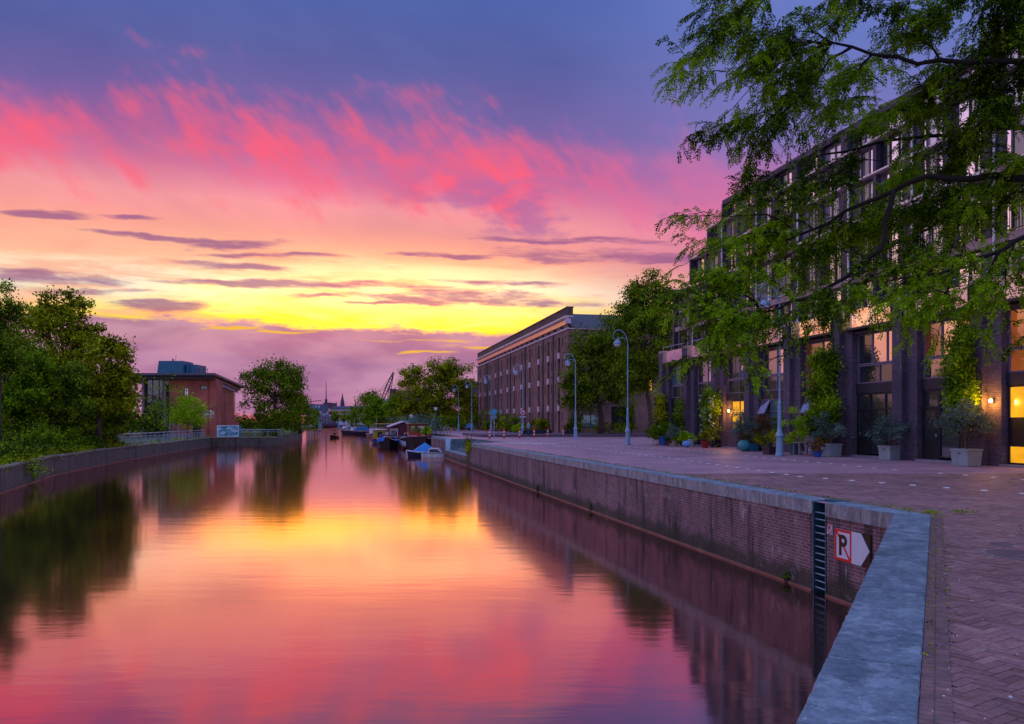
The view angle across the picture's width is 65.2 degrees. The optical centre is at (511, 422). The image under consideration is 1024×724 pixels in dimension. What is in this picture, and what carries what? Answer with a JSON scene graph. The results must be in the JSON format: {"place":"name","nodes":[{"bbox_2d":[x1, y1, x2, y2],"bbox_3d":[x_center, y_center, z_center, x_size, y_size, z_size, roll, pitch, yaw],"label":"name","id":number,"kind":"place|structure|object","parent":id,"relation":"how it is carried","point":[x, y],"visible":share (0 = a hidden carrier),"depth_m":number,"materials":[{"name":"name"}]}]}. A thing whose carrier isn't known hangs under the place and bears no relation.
{"place":"outdoors","nodes":[
{"label":"outdoors","id":0,"kind":"place"},
{"bbox_2d":[0,426,307,493],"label":"quay wall","id":1,"kind":"structure","parent":0,"point":[14,477],"depth_m":66.15,"materials":[{"name":"concrete"}]},
{"bbox_2d":[0,435,208,471],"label":"quay weeds","id":2,"kind":"object","parent":1,"relation":"on","point":[57,451],"visible":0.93,"depth_m":55.41,"materials":[{"name":"green plant"}]},
{"bbox_2d":[10,423,307,462],"bbox_3d":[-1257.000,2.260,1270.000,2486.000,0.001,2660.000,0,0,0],"label":"park ground","id":3,"kind":"structure","parent":0,"point":[254,433],"depth_m":127.03,"materials":[{"name":"green plant"}]},
{"bbox_2d":[117,403,173,437],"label":"thicket","id":4,"kind":"object","parent":3,"relation":"on","point":[145,421],"visible":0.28,"depth_m":115.42,"materials":[{"name":"green plant"}]},
{"bbox_2d":[118,430,203,443],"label":"railing","id":5,"kind":"object","parent":3,"relation":"on","point":[168,438],"visible":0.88,"depth_m":89.97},
{"bbox_2d":[140,372,194,436],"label":"young tree","id":6,"kind":"object","parent":3,"relation":"on","point":[169,408],"visible":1,"depth_m":103.96,"materials":[{"name":"green plant"}]},
{"bbox_2d":[161,392,215,438],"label":"young tree","id":7,"kind":"object","parent":3,"relation":"on","point":[186,416],"visible":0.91,"depth_m":107.48,"materials":[{"name":"green plant"}]},
{"bbox_2d":[217,425,241,436],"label":"display board","id":8,"kind":"object","parent":3,"relation":"on","point":[228,430],"visible":0.98,"depth_m":118.98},
{"bbox_2d":[236,411,284,431],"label":"thicket","id":9,"kind":"object","parent":3,"relation":"on","point":[245,423],"visible":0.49,"depth_m":169.78,"materials":[{"name":"green plant"}]},
{"bbox_2d":[233,353,309,435],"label":"broad tree","id":10,"kind":"object","parent":3,"relation":"on","point":[287,378],"visible":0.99,"depth_m":133.86,"materials":[{"name":"green plant"}]},
{"bbox_2d":[258,409,327,431],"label":"thicket","id":11,"kind":"object","parent":3,"relation":"on","point":[314,425],"visible":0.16,"depth_m":175.97,"materials":[{"name":"green plant"}]},
{"bbox_2d":[283,375,317,433],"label":"canal tree","id":12,"kind":"object","parent":3,"relation":"on","point":[308,418],"visible":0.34,"depth_m":157.52,"materials":[{"name":"green plant"}]},
{"bbox_2d":[341,405,362,426],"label":"tree","id":13,"kind":"object","parent":3,"relation":"on","point":[353,416],"visible":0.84,"depth_m":328.89,"materials":[{"name":"green plant"}]},
{"bbox_2d":[134,359,245,436],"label":"brick building","id":14,"kind":"structure","parent":0,"point":[212,389],"depth_m":122.26,"materials":[{"name":"brown brick"}]},
{"bbox_2d":[0,426,850,723],"bbox_3d":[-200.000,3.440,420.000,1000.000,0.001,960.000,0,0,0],"label":"water","id":15,"kind":"structure","parent":0,"point":[318,576],"depth_m":15.02,"materials":[{"name":"pink liquid"}]},
{"bbox_2d":[341,426,377,434],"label":"boat","id":16,"kind":"object","parent":15,"relation":"on","point":[362,430],"visible":0.62,"depth_m":213.67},
{"bbox_2d":[377,434,399,448],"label":"tarpaulin boat","id":17,"kind":"object","parent":15,"relation":"on","point":[385,441],"visible":0.79,"depth_m":105.23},
{"bbox_2d":[386,421,407,445],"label":"houseboat","id":18,"kind":"object","parent":15,"relation":"on","point":[397,429],"visible":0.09,"depth_m":118.49,"materials":[{"name":"brown wood"}]},
{"bbox_2d":[399,423,431,449],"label":"barge","id":19,"kind":"object","parent":15,"relation":"on","point":[413,439],"visible":0.81,"depth_m":101.17,"materials":[{"name":"grey"}]},
{"bbox_2d":[406,443,431,456],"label":"boat","id":20,"kind":"object","parent":15,"relation":"on","point":[423,447],"visible":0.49,"depth_m":79.96,"materials":[{"name":"blue fabric"}]},
{"bbox_2d":[421,448,443,457],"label":"white motorboat","id":21,"kind":"object","parent":15,"relation":"on","point":[435,453],"visible":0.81,"depth_m":77.67,"materials":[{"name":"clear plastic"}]},
{"bbox_2d":[445,439,505,464],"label":"quay wall","id":22,"kind":"structure","parent":15,"relation":"in","point":[457,451],"depth_m":73.07,"materials":[{"name":"concrete"}]},
{"bbox_2d":[468,443,937,605],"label":"quay wall","id":23,"kind":"structure","parent":15,"relation":"in","point":[766,531],"depth_m":20.78,"materials":[{"name":"brick"}]},
{"bbox_2d":[813,499,848,593],"bbox_3d":[6.421,2.635,16.109,0.520,2.130,0.450,0,0,-12],"label":"ladder","id":24,"kind":"object","parent":23,"relation":"attached to","point":[819,550],"visible":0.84,"depth_m":16.26,"materials":[{"name":"black metal"}]},
{"bbox_2d":[835,528,870,567],"bbox_3d":[6.381,2.350,15.001,0.032,0.600,1.060,0,0,-12],"label":"no mooring sign","id":25,"kind":"object","parent":23,"relation":"attached to","point":[851,547],"visible":1,"depth_m":14.95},
{"bbox_2d":[0,0,1021,422],"label":"sky","id":26,"kind":"structure","parent":0,"point":[353,192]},
{"bbox_2d":[433,425,1023,722],"bbox_3d":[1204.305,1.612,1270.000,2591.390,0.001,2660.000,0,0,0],"label":"plaza","id":27,"kind":"structure","parent":0,"point":[671,458],"depth_m":34.64,"materials":[{"name":"brick"}]},
{"bbox_2d":[350,388,383,427],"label":"canal tree","id":28,"kind":"object","parent":27,"relation":"on","point":[364,398],"visible":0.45,"depth_m":238.21,"materials":[{"name":"green plant"}]},
{"bbox_2d":[360,397,392,427],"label":"canal tree","id":29,"kind":"object","parent":27,"relation":"on","point":[374,410],"visible":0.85,"depth_m":220.47,"materials":[{"name":"green plant"}]},
{"bbox_2d":[381,392,406,422],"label":"canal tree","id":30,"kind":"object","parent":27,"relation":"on","point":[391,405],"visible":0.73,"depth_m":198.57,"materials":[{"name":"green plant"}]},
{"bbox_2d":[396,410,441,432],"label":"shrub","id":31,"kind":"object","parent":27,"relation":"on","point":[414,419],"visible":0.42,"depth_m":125.04,"materials":[{"name":"green plant"}]},
{"bbox_2d":[392,355,482,429],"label":"spreading tree","id":32,"kind":"object","parent":27,"relation":"on","point":[444,376],"visible":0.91,"depth_m":156.42,"materials":[{"name":"green plant"}]},
{"bbox_2d":[431,436,467,465],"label":"quay wall","id":33,"kind":"structure","parent":27,"relation":"on","point":[443,444],"depth_m":78.61,"materials":[{"name":"concrete"}]},
{"bbox_2d":[423,409,476,430],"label":"shrub","id":34,"kind":"object","parent":27,"relation":"on","point":[453,424],"visible":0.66,"depth_m":149.78,"materials":[{"name":"green plant"}]},
{"bbox_2d":[446,393,477,429],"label":"background tree","id":35,"kind":"object","parent":27,"relation":"on","point":[474,409],"visible":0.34,"depth_m":173.47,"materials":[{"name":"green plant"}]},
{"bbox_2d":[463,433,647,436],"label":"road","id":36,"kind":"structure","parent":27,"relation":"on","point":[560,435],"depth_m":88.14,"materials":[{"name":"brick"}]},
{"bbox_2d":[551,310,646,433],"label":"plane tree","id":37,"kind":"object","parent":36,"relation":"on","point":[597,354],"visible":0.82,"depth_m":90.95,"materials":[{"name":"green plant"}]},
{"bbox_2d":[587,420,635,433],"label":"shrub","id":38,"kind":"object","parent":36,"relation":"on","point":[620,429],"visible":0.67,"depth_m":93.43,"materials":[{"name":"green plant"}]},
{"bbox_2d":[476,306,672,432],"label":"warehouse","id":39,"kind":"structure","parent":27,"relation":"on","point":[535,351],"depth_m":114.34,"materials":[{"name":"brick"}]},
{"bbox_2d":[581,406,597,427],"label":"side window","id":40,"kind":"structure","parent":39,"relation":"in","point":[590,418],"depth_m":100.66,"materials":[{"name":"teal glass"}]},
{"bbox_2d":[611,406,629,427],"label":"side window","id":41,"kind":"structure","parent":39,"relation":"in","point":[615,419],"depth_m":101.40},
{"bbox_2d":[613,330,630,444],"bbox_3d":[7.755,-2.475,56.644,1.326,8.150,0.550,0,0,-12],"label":"street lamp","id":42,"kind":"object","parent":27,"relation":"on","point":[617,343],"visible":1,"depth_m":56.65,"materials":[{"name":"metal"}]},
{"bbox_2d":[596,266,683,437],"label":"plane tree","id":43,"kind":"object","parent":27,"relation":"on","point":[643,360],"visible":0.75,"depth_m":82.90,"materials":[{"name":"green plant"}]},
{"bbox_2d":[650,421,672,444],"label":"potted plant","id":44,"kind":"object","parent":27,"relation":"on","point":[662,438],"visible":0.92,"depth_m":55.59,"materials":[{"name":"green plant"}]},
{"bbox_2d":[729,415,758,450],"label":"potted plant","id":45,"kind":"object","parent":27,"relation":"on","point":[743,445],"visible":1,"depth_m":44.25,"materials":[{"name":"green plant"}]},
{"bbox_2d":[740,414,775,450],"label":"potted shrub","id":46,"kind":"object","parent":27,"relation":"on","point":[762,423],"visible":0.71,"depth_m":44.80,"materials":[{"name":"green plant"}]},
{"bbox_2d":[754,429,784,454],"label":"potted plant","id":47,"kind":"object","parent":27,"relation":"on","point":[769,449],"visible":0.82,"depth_m":39.85,"materials":[{"name":"green plant"}]},
{"bbox_2d":[758,284,783,455],"bbox_3d":[12.296,-2.475,38.001,1.326,8.150,0.550,0,0,-12],"label":"street lamp","id":48,"kind":"object","parent":27,"relation":"on","point":[779,435],"visible":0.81,"depth_m":38.01,"materials":[{"name":"metal"}]},
{"bbox_2d":[527,450,1023,528],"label":"paving weeds","id":49,"kind":"object","parent":27,"relation":"on","point":[957,511],"visible":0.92,"depth_m":16.79,"materials":[{"name":"green plant"}]},
{"bbox_2d":[782,405,808,453],"bbox_3d":[14.149,0.350,40.117,1.861,2.501,2.022,0,0,36],"label":"potted conifer","id":50,"kind":"object","parent":27,"relation":"on","point":[796,423],"visible":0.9,"depth_m":39.74,"materials":[{"name":"green plant"}]},
{"bbox_2d":[807,436,825,456],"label":"potted plant","id":51,"kind":"object","parent":27,"relation":"on","point":[815,447],"visible":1,"depth_m":36.85,"materials":[{"name":"green plant"}]},
{"bbox_2d":[621,0,1023,405],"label":"honey locust tree","id":52,"kind":"object","parent":27,"relation":"on","point":[997,107],"visible":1,"depth_m":9.79,"materials":[{"name":"green plant"}]},
{"bbox_2d":[806,411,853,456],"bbox_3d":[14.856,0.523,37.417,1.941,2.154,1.868,0,0,-31],"label":"potted shrub","id":53,"kind":"object","parent":27,"relation":"on","point":[833,449],"visible":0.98,"depth_m":37.33,"materials":[{"name":"green plant"}]},
{"bbox_2d":[659,36,1023,467],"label":"apartment building","id":54,"kind":"structure","parent":27,"relation":"on","point":[876,383],"depth_m":36.69,"materials":[{"name":"brick"}]},
{"bbox_2d":[649,389,670,442],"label":"climbing plant","id":55,"kind":"object","parent":54,"relation":"attached to","point":[659,411],"visible":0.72,"depth_m":59.19,"materials":[{"name":"green plant"}]},
{"bbox_2d":[668,392,685,444],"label":"climbing plant","id":56,"kind":"object","parent":54,"relation":"attached to","point":[679,423],"visible":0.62,"depth_m":55.65,"materials":[{"name":"green plant"}]},
{"bbox_2d":[698,360,710,382],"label":"window","id":57,"kind":"structure","parent":54,"relation":"in","point":[701,379],"depth_m":54.04,"materials":[{"name":"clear glass"}]},
{"bbox_2d":[694,381,727,446],"bbox_3d":[12.910,-0.502,51.748,1.630,4.332,3.034,0,0,-12],"label":"climbing plant","id":58,"kind":"object","parent":54,"relation":"attached to","point":[709,403],"visible":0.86,"depth_m":51.20,"materials":[{"name":"green plant"}]},
{"bbox_2d":[728,355,743,379],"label":"window","id":59,"kind":"structure","parent":54,"relation":"in","point":[734,367],"depth_m":49.73,"materials":[{"name":"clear glass"}]},
{"bbox_2d":[728,379,743,393],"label":"window","id":60,"kind":"structure","parent":54,"relation":"in","point":[737,382],"depth_m":49.73,"materials":[{"name":"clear glass"}]},
{"bbox_2d":[763,348,782,375],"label":"window","id":61,"kind":"structure","parent":54,"relation":"in","point":[773,367],"depth_m":45.32,"materials":[{"name":"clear glass"}]},
{"bbox_2d":[763,374,782,390],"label":"window","id":62,"kind":"structure","parent":54,"relation":"in","point":[773,379],"depth_m":45.33,"materials":[{"name":"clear glass"}]},
{"bbox_2d":[771,398,782,446],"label":"window","id":63,"kind":"structure","parent":54,"relation":"in","point":[774,404],"depth_m":45.11,"materials":[{"name":"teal glass"}]},
{"bbox_2d":[806,340,831,370],"bbox_3d":[15.788,-3.400,40.549,0.080,1.440,3.100,0,0,-12],"label":"window","id":64,"kind":"structure","parent":54,"relation":"in","point":[815,344],"depth_m":41.43,"materials":[{"name":"brown glass"}]},
{"bbox_2d":[798,342,847,442],"bbox_3d":[15.066,-1.288,38.891,1.618,5.786,3.135,0,0,-12],"label":"climbing plant","id":65,"kind":"object","parent":54,"relation":"attached to","point":[821,382],"visible":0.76,"depth_m":38.57,"materials":[{"name":"green plant"}]},
{"bbox_2d":[824,193,840,230],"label":"window","id":66,"kind":"structure","parent":54,"relation":"in","point":[831,211],"depth_m":40.12,"materials":[{"name":"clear glass"}]},
{"bbox_2d":[824,141,840,161],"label":"window","id":67,"kind":"structure","parent":54,"relation":"in","point":[833,148],"depth_m":40.12,"materials":[{"name":"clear glass"}]},
{"bbox_2d":[853,178,872,218],"bbox_3d":[16.630,-10.410,37.622,0.080,1.780,1.815,0,0,-12],"label":"window","id":68,"kind":"structure","parent":54,"relation":"in","point":[869,189],"depth_m":37.64,"materials":[{"name":"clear glass"}]},
{"bbox_2d":[853,146,872,176],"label":"window","id":69,"kind":"structure","parent":54,"relation":"in","point":[866,169],"depth_m":37.57,"materials":[{"name":"grey"}]},
{"bbox_2d":[857,393,869,409],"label":"window","id":70,"kind":"structure","parent":54,"relation":"in","point":[863,400],"depth_m":37.35,"materials":[{"name":"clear glass"}]},
{"bbox_2d":[857,410,870,454],"bbox_3d":[16.384,0.470,37.298,0.130,2.100,0.930,0,0,-12],"label":"door","id":71,"kind":"structure","parent":54,"relation":"in","point":[863,416],"depth_m":37.27,"materials":[{"name":"black glass"}]},
{"bbox_2d":[858,329,891,364],"bbox_3d":[16.678,-3.400,36.250,0.080,1.440,3.100,0,0,-12],"label":"window","id":72,"kind":"structure","parent":54,"relation":"in","point":[871,350],"depth_m":36.58,"materials":[{"name":"clear glass"}]},
{"bbox_2d":[858,362,891,383],"bbox_3d":[16.678,-2.230,36.250,0.080,0.860,3.100,0,0,-12],"label":"window","id":73,"kind":"structure","parent":54,"relation":"in","point":[882,372],"depth_m":36.58,"materials":[{"name":"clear glass"}]},
{"bbox_2d":[870,392,891,453],"bbox_3d":[16.725,0.060,35.775,0.080,2.780,2.150,0,0,-12],"label":"door","id":74,"kind":"structure","parent":54,"relation":"in","point":[880,403],"depth_m":36.30,"materials":[{"name":"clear glass"}]},
{"bbox_2d":[881,131,901,167],"bbox_3d":[17.046,-12.135,35.609,0.080,1.370,1.815,0,0,-12],"label":"window","id":75,"kind":"structure","parent":54,"relation":"in","point":[885,160],"depth_m":36.05,"materials":[{"name":"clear glass"}]},
{"bbox_2d":[917,112,941,147],"bbox_3d":[17.519,-12.135,33.323,0.080,1.370,1.815,0,0,-12],"label":"window","id":76,"kind":"structure","parent":54,"relation":"in","point":[929,141],"depth_m":33.51,"materials":[{"name":"grey"}]},
{"bbox_2d":[923,390,938,407],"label":"window","id":77,"kind":"structure","parent":54,"relation":"in","point":[930,400],"depth_m":33.01,"materials":[{"name":"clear glass"}]},
{"bbox_2d":[923,408,939,459],"bbox_3d":[17.275,0.470,33.000,0.130,2.100,0.930,0,0,-12],"label":"door","id":78,"kind":"structure","parent":54,"relation":"in","point":[930,434],"depth_m":32.98,"materials":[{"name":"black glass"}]},
{"bbox_2d":[924,357,951,378],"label":"window","id":79,"kind":"structure","parent":54,"relation":"in","point":[932,374],"depth_m":32.91,"materials":[{"name":"clear glass"}]},
{"bbox_2d":[924,317,968,357],"bbox_3d":[17.568,-3.400,31.952,0.080,1.440,3.100,0,0,-12],"label":"window","id":80,"kind":"structure","parent":54,"relation":"in","point":[942,330],"depth_m":32.73,"materials":[{"name":"clear glass"}]},
{"bbox_2d":[939,389,968,458],"bbox_3d":[17.616,0.060,31.477,0.080,2.780,2.150,0,0,-12],"label":"door","id":81,"kind":"structure","parent":54,"relation":"in","point":[946,443],"depth_m":32.22,"materials":[{"name":"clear glass"}]},
{"bbox_2d":[934,322,985,448],"bbox_3d":[16.986,-1.230,30.275,1.599,5.665,1.795,0,0,-12],"label":"climbing plant","id":82,"kind":"object","parent":54,"relation":"attached to","point":[962,382],"visible":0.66,"depth_m":29.95,"materials":[{"name":"green plant"}]},
{"bbox_2d":[952,92,977,130],"bbox_3d":[17.936,-12.135,31.311,0.080,1.370,1.815,0,0,-12],"label":"window","id":83,"kind":"structure","parent":54,"relation":"in","point":[967,111],"depth_m":31.72,"materials":[{"name":"grey"}]},
{"bbox_2d":[999,171,1023,231],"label":"window","id":84,"kind":"structure","parent":54,"relation":"in","point":[1011,221],"depth_m":29.29,"materials":[{"name":"grey"}]},
{"bbox_2d":[999,112,1023,160],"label":"window","id":85,"kind":"structure","parent":54,"relation":"in","point":[1019,147],"depth_m":29.25,"materials":[{"name":"grey"}]},
{"bbox_2d":[1008,385,1023,464],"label":"door","id":86,"kind":"structure","parent":54,"relation":"in","point":[1015,392],"depth_m":28.83,"materials":[{"name":"yellow"}]},
{"bbox_2d":[1009,307,1023,347],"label":"window","id":87,"kind":"structure","parent":54,"relation":"in","point":[1016,331],"depth_m":28.88,"materials":[{"name":"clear glass"}]},
{"bbox_2d":[1009,348,1023,372],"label":"window","id":88,"kind":"structure","parent":54,"relation":"in","point":[1016,362],"depth_m":28.84,"materials":[{"name":"orange glass"}]},
{"bbox_2d":[796,513,953,723],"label":"quay wall","id":89,"kind":"structure","parent":27,"relation":"on","point":[870,672],"depth_m":5.64,"materials":[{"name":"stone"}]},
{"bbox_2d":[922,514,956,669],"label":"joint weeds","id":90,"kind":"object","parent":89,"relation":"on","point":[933,650],"visible":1,"depth_m":7.47,"materials":[{"name":"green plant"}]},
{"bbox_2d":[859,413,912,459],"bbox_3d":[16.184,0.581,34.201,2.092,2.039,1.978,0,0,-20],"label":"potted shrub","id":91,"kind":"object","parent":27,"relation":"on","point":[889,452],"visible":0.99,"depth_m":33.99,"materials":[{"name":"green plant"}]},
{"bbox_2d":[928,398,1007,465],"bbox_3d":[16.734,0.343,29.446,2.320,2.515,2.140,0,0,-20],"label":"potted shrub","id":92,"kind":"object","parent":27,"relation":"on","point":[965,456],"visible":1,"depth_m":29.22,"materials":[{"name":"green plant"}]},
{"bbox_2d":[676,473,1023,723],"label":"paving","id":93,"kind":"structure","parent":0,"point":[986,681],"depth_m":9.18,"materials":[{"name":"brick"}]},
{"bbox_2d":[980,548,1023,559],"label":"manhole cover","id":94,"kind":"object","parent":93,"relation":"on","point":[1010,553],"visible":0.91,"depth_m":9.71,"materials":[{"name":"metal"}]},
{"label":"planted bank","id":95,"kind":"structure","parent":0,"visible":0},
{"bbox_2d":[1,399,31,440],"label":"shrub","id":96,"kind":"object","parent":95,"relation":"on","point":[4,425],"visible":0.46,"depth_m":58.36,"materials":[{"name":"green plant"}]},
{"bbox_2d":[0,278,36,442],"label":"leafy tree","id":97,"kind":"object","parent":95,"relation":"on","point":[8,336],"visible":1,"depth_m":49.96,"materials":[{"name":"green plant"}]},
{"bbox_2d":[0,436,53,483],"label":"shrub","id":98,"kind":"object","parent":95,"relation":"on","point":[9,449],"visible":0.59,"depth_m":44.95,"materials":[{"name":"green plant"}]},
{"bbox_2d":[1,321,60,438],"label":"leafy tree","id":99,"kind":"object","parent":95,"relation":"on","point":[14,386],"visible":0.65,"depth_m":59.16,"materials":[{"name":"green plant"}]},
{"bbox_2d":[0,431,63,459],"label":"shrub","id":100,"kind":"object","parent":95,"relation":"on","point":[28,441],"visible":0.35,"depth_m":50.52,"materials":[{"name":"green plant"}]},
{"bbox_2d":[1,414,72,438],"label":"dark tree","id":101,"kind":"object","parent":95,"relation":"on","point":[61,424],"visible":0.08,"depth_m":65.56,"materials":[{"name":"green plant"}]},
{"bbox_2d":[3,414,78,458],"bbox_3d":[-33.226,1.350,55.722,5.713,3.801,4.935,0,0,0],"label":"shrub","id":102,"kind":"object","parent":95,"relation":"on","point":[42,437],"visible":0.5,"depth_m":55.16,"materials":[{"name":"green plant"}]},
{"bbox_2d":[2,359,100,442],"bbox_3d":[-35.432,-1.708,61.874,6.728,6.616,4.929,0,0,0],"label":"leafy tree","id":103,"kind":"object","parent":95,"relation":"on","point":[66,394],"visible":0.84,"depth_m":61.40,"materials":[{"name":"green plant"}]},
{"bbox_2d":[0,442,114,464],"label":"ground cover","id":104,"kind":"object","parent":95,"relation":"on","point":[35,450],"visible":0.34,"depth_m":53.27,"materials":[{"name":"green plant"}]},
{"bbox_2d":[9,285,107,438],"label":"maple tree","id":105,"kind":"object","parent":95,"relation":"on","point":[46,319],"visible":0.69,"depth_m":70.84,"materials":[{"name":"green plant"}]},
{"bbox_2d":[30,424,93,449],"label":"shrub","id":106,"kind":"object","parent":95,"relation":"on","point":[78,441],"visible":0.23,"depth_m":61.50,"materials":[{"name":"green plant"}]},
{"bbox_2d":[58,419,110,452],"bbox_3d":[-35.064,1.355,64.891,4.090,3.468,3.692,0,0,22],"label":"shrub","id":107,"kind":"object","parent":95,"relation":"on","point":[91,438],"visible":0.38,"depth_m":64.60,"materials":[{"name":"green plant"}]},
{"bbox_2d":[56,374,129,437],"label":"dark tree","id":108,"kind":"object","parent":95,"relation":"on","point":[110,423],"visible":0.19,"depth_m":67.78,"materials":[{"name":"green plant"}]},
{"bbox_2d":[63,330,147,442],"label":"leafy tree","id":109,"kind":"object","parent":95,"relation":"on","point":[117,378],"visible":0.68,"depth_m":65.51,"materials":[{"name":"green plant"}]},
{"bbox_2d":[110,382,148,441],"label":"dark tree","id":110,"kind":"object","parent":95,"relation":"on","point":[122,414],"visible":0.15,"depth_m":71.88,"materials":[{"name":"green plant"}]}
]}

